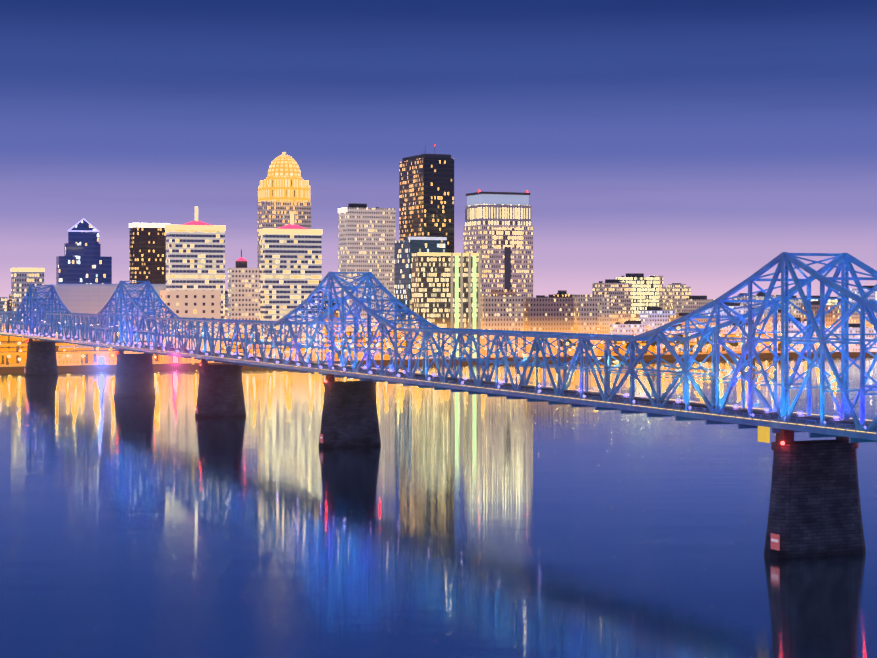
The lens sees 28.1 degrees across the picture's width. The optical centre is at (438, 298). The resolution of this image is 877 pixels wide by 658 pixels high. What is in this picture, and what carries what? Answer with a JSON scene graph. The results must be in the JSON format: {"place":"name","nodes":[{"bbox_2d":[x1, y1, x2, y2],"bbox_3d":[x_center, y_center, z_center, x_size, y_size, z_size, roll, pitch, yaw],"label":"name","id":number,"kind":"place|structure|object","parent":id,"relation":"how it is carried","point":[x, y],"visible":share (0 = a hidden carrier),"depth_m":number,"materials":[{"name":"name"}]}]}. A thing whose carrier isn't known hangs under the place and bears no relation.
{"place":"outdoors","nodes":[
{"label":"outdoors","id":0,"kind":"place"},
{"bbox_2d":[56,218,111,283],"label":"blue glass tower","id":1,"kind":"structure","parent":0,"point":[81,261],"depth_m":1427.99,"materials":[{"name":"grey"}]},
{"bbox_2d":[129,223,169,283],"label":"brown slab tower","id":2,"kind":"structure","parent":0,"point":[147,251],"depth_m":1372.42,"materials":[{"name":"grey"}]},
{"bbox_2d":[258,152,310,267],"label":"domed tower","id":3,"kind":"structure","parent":0,"point":[283,190],"depth_m":1562.67,"materials":[{"name":"concrete"}]},
{"bbox_2d":[7,300,730,330],"bbox_3d":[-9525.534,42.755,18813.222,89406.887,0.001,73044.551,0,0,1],"label":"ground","id":4,"kind":"structure","parent":0,"point":[8,310],"depth_m":9151.35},
{"bbox_2d":[0,297,6,330],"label":"infill block","id":5,"kind":"structure","parent":4,"relation":"on","point":[3,303],"depth_m":1761.78,"materials":[{"name":"grey"}]},
{"bbox_2d":[9,294,10,330],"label":"infill block","id":6,"kind":"structure","parent":4,"relation":"on","point":[10,306],"depth_m":1879.76,"materials":[{"name":"grey"}]},
{"bbox_2d":[11,268,44,332],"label":"office","id":7,"kind":"structure","parent":4,"relation":"on","point":[22,279],"depth_m":1261.14,"materials":[{"name":"grey"}]},
{"bbox_2d":[37,284,220,361],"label":"arena building","id":8,"kind":"structure","parent":4,"relation":"on","point":[86,298],"depth_m":1193.51,"materials":[{"name":"grey"}]},
{"bbox_2d":[165,207,224,352],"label":"hotel tower","id":9,"kind":"structure","parent":4,"relation":"on","point":[195,254],"depth_m":1204.37,"materials":[{"name":"grey concrete"}]},
{"bbox_2d":[225,291,227,331],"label":"infill block","id":10,"kind":"structure","parent":4,"relation":"on","point":[226,304],"depth_m":2060.56,"materials":[{"name":"grey"}]},
{"bbox_2d":[228,250,259,331],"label":"office building","id":11,"kind":"structure","parent":4,"relation":"on","point":[243,292],"depth_m":1320.97,"materials":[{"name":"grey concrete"}]},
{"bbox_2d":[260,212,321,358],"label":"hotel tower","id":12,"kind":"structure","parent":4,"relation":"on","point":[290,267],"depth_m":1218.09,"materials":[{"name":"grey concrete"}]},
{"bbox_2d":[321,301,338,331],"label":"infill block","id":13,"kind":"structure","parent":4,"relation":"on","point":[336,313],"depth_m":1834.38,"materials":[{"name":"grey"}]},
{"bbox_2d":[338,203,395,330],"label":"high-rise building","id":14,"kind":"structure","parent":4,"relation":"on","point":[367,237],"depth_m":1504.62,"materials":[{"name":"grey concrete"}]},
{"bbox_2d":[394,237,446,344],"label":"high-rise building","id":15,"kind":"structure","parent":4,"relation":"on","point":[404,250],"depth_m":1302.98,"materials":[{"name":"grey glass"}]},
{"bbox_2d":[0,331,876,372],"bbox_3d":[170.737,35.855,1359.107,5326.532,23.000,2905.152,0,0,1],"label":"riverbank","id":16,"kind":"structure","parent":4,"relation":"on","point":[8,345],"depth_m":1206.67,"materials":[{"name":"orange"}]},
{"bbox_2d":[100,357,176,363],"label":"lights","id":17,"kind":"object","parent":16,"relation":"attached to","point":[102,360],"visible":0.54,"depth_m":1115.74},
{"bbox_2d":[26,351,413,364],"bbox_3d":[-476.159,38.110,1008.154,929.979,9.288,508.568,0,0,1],"label":"waterfront lights","id":18,"kind":"object","parent":16,"relation":"on","point":[71,359],"visible":0.17,"depth_m":1140.55,"materials":[{"name":"orange"}]},
{"bbox_2d":[0,326,872,366],"bbox_3d":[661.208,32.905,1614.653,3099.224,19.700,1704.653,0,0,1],"label":"riverfront lamps","id":19,"kind":"object","parent":16,"relation":"on","point":[441,351],"visible":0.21,"depth_m":1255.57,"materials":[{"name":"yellow"}]},
{"bbox_2d":[481,295,523,356],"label":"lowrise row","id":20,"kind":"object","parent":16,"relation":"on","point":[502,312],"visible":0.52,"depth_m":1290.27,"materials":[{"name":"beige concrete"}]},
{"bbox_2d":[491,289,516,294],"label":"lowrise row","id":21,"kind":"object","parent":16,"relation":"on","point":[503,291],"visible":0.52,"depth_m":1327.83,"materials":[{"name":"brick"}]},
{"bbox_2d":[524,298,573,355],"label":"lowrise row","id":22,"kind":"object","parent":16,"relation":"on","point":[548,314],"visible":0.56,"depth_m":1310.90,"materials":[{"name":"brick"}]},
{"bbox_2d":[561,339,575,350],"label":"tree","id":23,"kind":"object","parent":16,"relation":"on","point":[568,340],"visible":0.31,"depth_m":1296.28,"materials":[{"name":"brown plant"}]},
{"bbox_2d":[574,301,597,354],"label":"lowrise row","id":24,"kind":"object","parent":16,"relation":"on","point":[585,316],"visible":0.64,"depth_m":1327.36,"materials":[{"name":"grey"}]},
{"bbox_2d":[771,317,825,350],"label":"building","id":25,"kind":"structure","parent":16,"relation":"on","point":[793,327],"depth_m":1418.68,"materials":[{"name":"grey"}]},
{"bbox_2d":[412,253,480,358],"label":"office building","id":26,"kind":"structure","parent":4,"relation":"on","point":[446,290],"depth_m":1243.83,"materials":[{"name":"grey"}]},
{"bbox_2d":[572,295,610,340],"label":"infill block","id":27,"kind":"structure","parent":4,"relation":"on","point":[604,312],"depth_m":1566.94,"materials":[{"name":"grey"}]},
{"bbox_2d":[610,320,650,334],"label":"building","id":28,"kind":"structure","parent":4,"relation":"on","point":[626,327],"depth_m":1440.06,"materials":[{"name":"grey"}]},
{"bbox_2d":[646,341,658,351],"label":"tree","id":29,"kind":"object","parent":4,"relation":"on","point":[654,344],"visible":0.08,"depth_m":1340.82,"materials":[{"name":"brown plant"}]},
{"bbox_2d":[639,307,674,329],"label":"building","id":30,"kind":"structure","parent":4,"relation":"on","point":[655,317],"depth_m":1538.43,"materials":[{"name":"grey"}]},
{"bbox_2d":[672,334,683,352],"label":"tree","id":31,"kind":"object","parent":4,"relation":"on","point":[677,342],"visible":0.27,"depth_m":1355.55,"materials":[{"name":"brown plant"}]},
{"bbox_2d":[652,324,707,351],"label":"building","id":32,"kind":"structure","parent":4,"relation":"on","point":[704,348],"depth_m":1402.82,"materials":[{"name":"grey"}]},
{"bbox_2d":[669,313,715,327],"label":"building","id":33,"kind":"structure","parent":4,"relation":"on","point":[672,318],"depth_m":1521.30,"materials":[{"name":"brick"}]},
{"bbox_2d":[672,296,714,315],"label":"infill block","id":34,"kind":"structure","parent":4,"relation":"on","point":[690,304],"depth_m":1726.45,"materials":[{"name":"grey"}]},
{"bbox_2d":[703,303,747,323],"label":"building","id":35,"kind":"structure","parent":4,"relation":"on","point":[741,311],"depth_m":1602.03,"materials":[{"name":"grey"}]},
{"bbox_2d":[725,336,738,349],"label":"bank tree","id":36,"kind":"object","parent":4,"relation":"on","point":[734,344],"visible":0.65,"depth_m":1380.68,"materials":[{"name":"brown plant"}]},
{"bbox_2d":[709,320,766,350],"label":"building","id":37,"kind":"structure","parent":4,"relation":"on","point":[726,330],"depth_m":1428.66,"materials":[{"name":"grey"}]},
{"bbox_2d":[747,293,778,311],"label":"infill block","id":38,"kind":"structure","parent":4,"relation":"on","point":[760,296],"depth_m":1887.99,"materials":[{"name":"grey"}]},
{"bbox_2d":[760,309,792,337],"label":"building","id":39,"kind":"structure","parent":4,"relation":"on","point":[764,315],"depth_m":1559.87,"materials":[{"name":"grey"}]},
{"bbox_2d":[777,296,803,316],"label":"infill block","id":40,"kind":"structure","parent":4,"relation":"on","point":[794,310],"depth_m":1560.13,"materials":[{"name":"grey"}]},
{"bbox_2d":[801,301,837,326],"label":"infill block","id":41,"kind":"structure","parent":4,"relation":"on","point":[831,317],"depth_m":1530.84,"materials":[{"name":"brick"}]},
{"bbox_2d":[806,296,837,304],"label":"building","id":42,"kind":"structure","parent":4,"relation":"on","point":[831,302],"depth_m":1703.45,"materials":[{"name":"beige glass"}]},
{"bbox_2d":[838,300,859,326],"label":"infill block","id":43,"kind":"structure","parent":4,"relation":"on","point":[854,317],"depth_m":1745.94,"materials":[{"name":"grey"}]},
{"bbox_2d":[825,323,876,351],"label":"building","id":44,"kind":"structure","parent":4,"relation":"on","point":[854,328],"depth_m":1399.04,"materials":[{"name":"grey"}]},
{"bbox_2d":[838,286,876,318],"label":"building","id":45,"kind":"structure","parent":4,"relation":"on","point":[873,296],"depth_m":1798.22,"materials":[{"name":"grey"}]},
{"bbox_2d":[859,319,871,326],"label":"building","id":46,"kind":"structure","parent":4,"relation":"on","point":[867,324],"depth_m":1513.98,"materials":[{"name":"grey"}]},
{"bbox_2d":[399,145,453,252],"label":"dark glass tower","id":47,"kind":"structure","parent":0,"point":[426,195],"depth_m":1483.37,"materials":[{"name":"grey glass"}]},
{"bbox_2d":[0,356,876,657],"bbox_3d":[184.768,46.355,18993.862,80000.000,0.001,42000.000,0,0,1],"label":"water surface","id":48,"kind":"object","parent":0,"point":[164,522],"depth_m":350.16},
{"bbox_2d":[24,339,58,375],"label":"bridge pier","id":49,"kind":"structure","parent":48,"relation":"on","point":[41,357],"depth_m":1054.05,"materials":[{"name":"stone"}]},
{"bbox_2d":[113,348,155,396],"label":"bridge pier","id":50,"kind":"structure","parent":48,"relation":"on","point":[134,375],"depth_m":823.28,"materials":[{"name":"stone"}]},
{"bbox_2d":[195,359,245,417],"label":"bridge pier","id":51,"kind":"structure","parent":48,"relation":"on","point":[220,391],"depth_m":684.74,"materials":[{"name":"stone"}]},
{"bbox_2d":[318,374,380,447],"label":"bridge pier","id":52,"kind":"structure","parent":48,"relation":"on","point":[349,415],"depth_m":546.17,"materials":[{"name":"stone"}]},
{"bbox_2d":[764,429,865,558],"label":"bridge pier","id":53,"kind":"structure","parent":48,"relation":"on","point":[814,507],"depth_m":315.25,"materials":[{"name":"stone"}]},
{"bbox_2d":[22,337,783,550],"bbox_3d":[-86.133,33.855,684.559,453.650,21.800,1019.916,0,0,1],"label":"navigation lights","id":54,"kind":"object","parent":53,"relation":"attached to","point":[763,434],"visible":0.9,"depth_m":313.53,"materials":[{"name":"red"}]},
{"bbox_2d":[0,252,876,442],"bbox_3d":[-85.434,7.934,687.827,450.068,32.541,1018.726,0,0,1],"label":"bridge truss","id":55,"kind":"object","parent":53,"relation":"on","point":[844,267],"visible":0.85,"depth_m":410.11,"materials":[{"name":"blue metal"}]},
{"bbox_2d":[22,320,834,377],"bbox_3d":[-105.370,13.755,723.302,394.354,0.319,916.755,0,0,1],"label":"bridge road lamps","id":56,"kind":"object","parent":55,"relation":"attached to","point":[518,352],"visible":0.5,"depth_m":446.36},
{"bbox_2d":[0,331,876,434],"bbox_3d":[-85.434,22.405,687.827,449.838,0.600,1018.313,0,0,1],"label":"bridge deck","id":57,"kind":"structure","parent":55,"relation":"on","point":[701,406],"depth_m":403.42,"materials":[{"name":"blue concrete"}]},
{"bbox_2d":[5,331,865,427],"bbox_3d":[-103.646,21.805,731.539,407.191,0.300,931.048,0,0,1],"label":"bridge ledge housings","id":58,"kind":"object","parent":57,"relation":"on","point":[465,378],"visible":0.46,"depth_m":474.72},
{"bbox_2d":[3,332,875,433],"bbox_3d":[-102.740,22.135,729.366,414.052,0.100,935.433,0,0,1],"label":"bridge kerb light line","id":59,"kind":"object","parent":57,"relation":"on","point":[556,396],"visible":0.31,"depth_m":390.65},
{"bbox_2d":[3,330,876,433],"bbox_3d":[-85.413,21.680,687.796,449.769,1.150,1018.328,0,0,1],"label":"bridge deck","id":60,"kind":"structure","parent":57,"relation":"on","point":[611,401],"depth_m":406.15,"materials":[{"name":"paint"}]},
{"bbox_2d":[0,0,876,299],"label":"sky","id":61,"kind":"structure","parent":0,"point":[697,144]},
{"bbox_2d":[464,190,532,297],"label":"pink granite tower","id":62,"kind":"structure","parent":0,"point":[498,231],"depth_m":1424.36,"materials":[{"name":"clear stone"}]},
{"bbox_2d":[536,295,547,297],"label":"infill block","id":63,"kind":"structure","parent":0,"point":[540,296],"depth_m":1616.73,"materials":[{"name":"grey"}]},
{"bbox_2d":[549,290,573,297],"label":"infill block","id":64,"kind":"structure","parent":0,"point":[561,294],"depth_m":1842.68,"materials":[{"name":"grey"}]},
{"bbox_2d":[592,279,631,323],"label":"hospital block","id":65,"kind":"structure","parent":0,"point":[618,291],"depth_m":1751.09,"materials":[{"name":"grey"}]},
{"bbox_2d":[615,273,662,319],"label":"building","id":66,"kind":"structure","parent":0,"point":[647,292],"depth_m":1792.57,"materials":[{"name":"beige concrete"}]},
{"bbox_2d":[663,283,690,309],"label":"building","id":67,"kind":"structure","parent":0,"point":[676,291],"depth_m":1828.41,"materials":[{"name":"grey"}]},
{"bbox_2d":[731,293,747,305],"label":"infill block","id":68,"kind":"structure","parent":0,"point":[742,298],"depth_m":2185.62,"materials":[{"name":"grey"}]}
]}

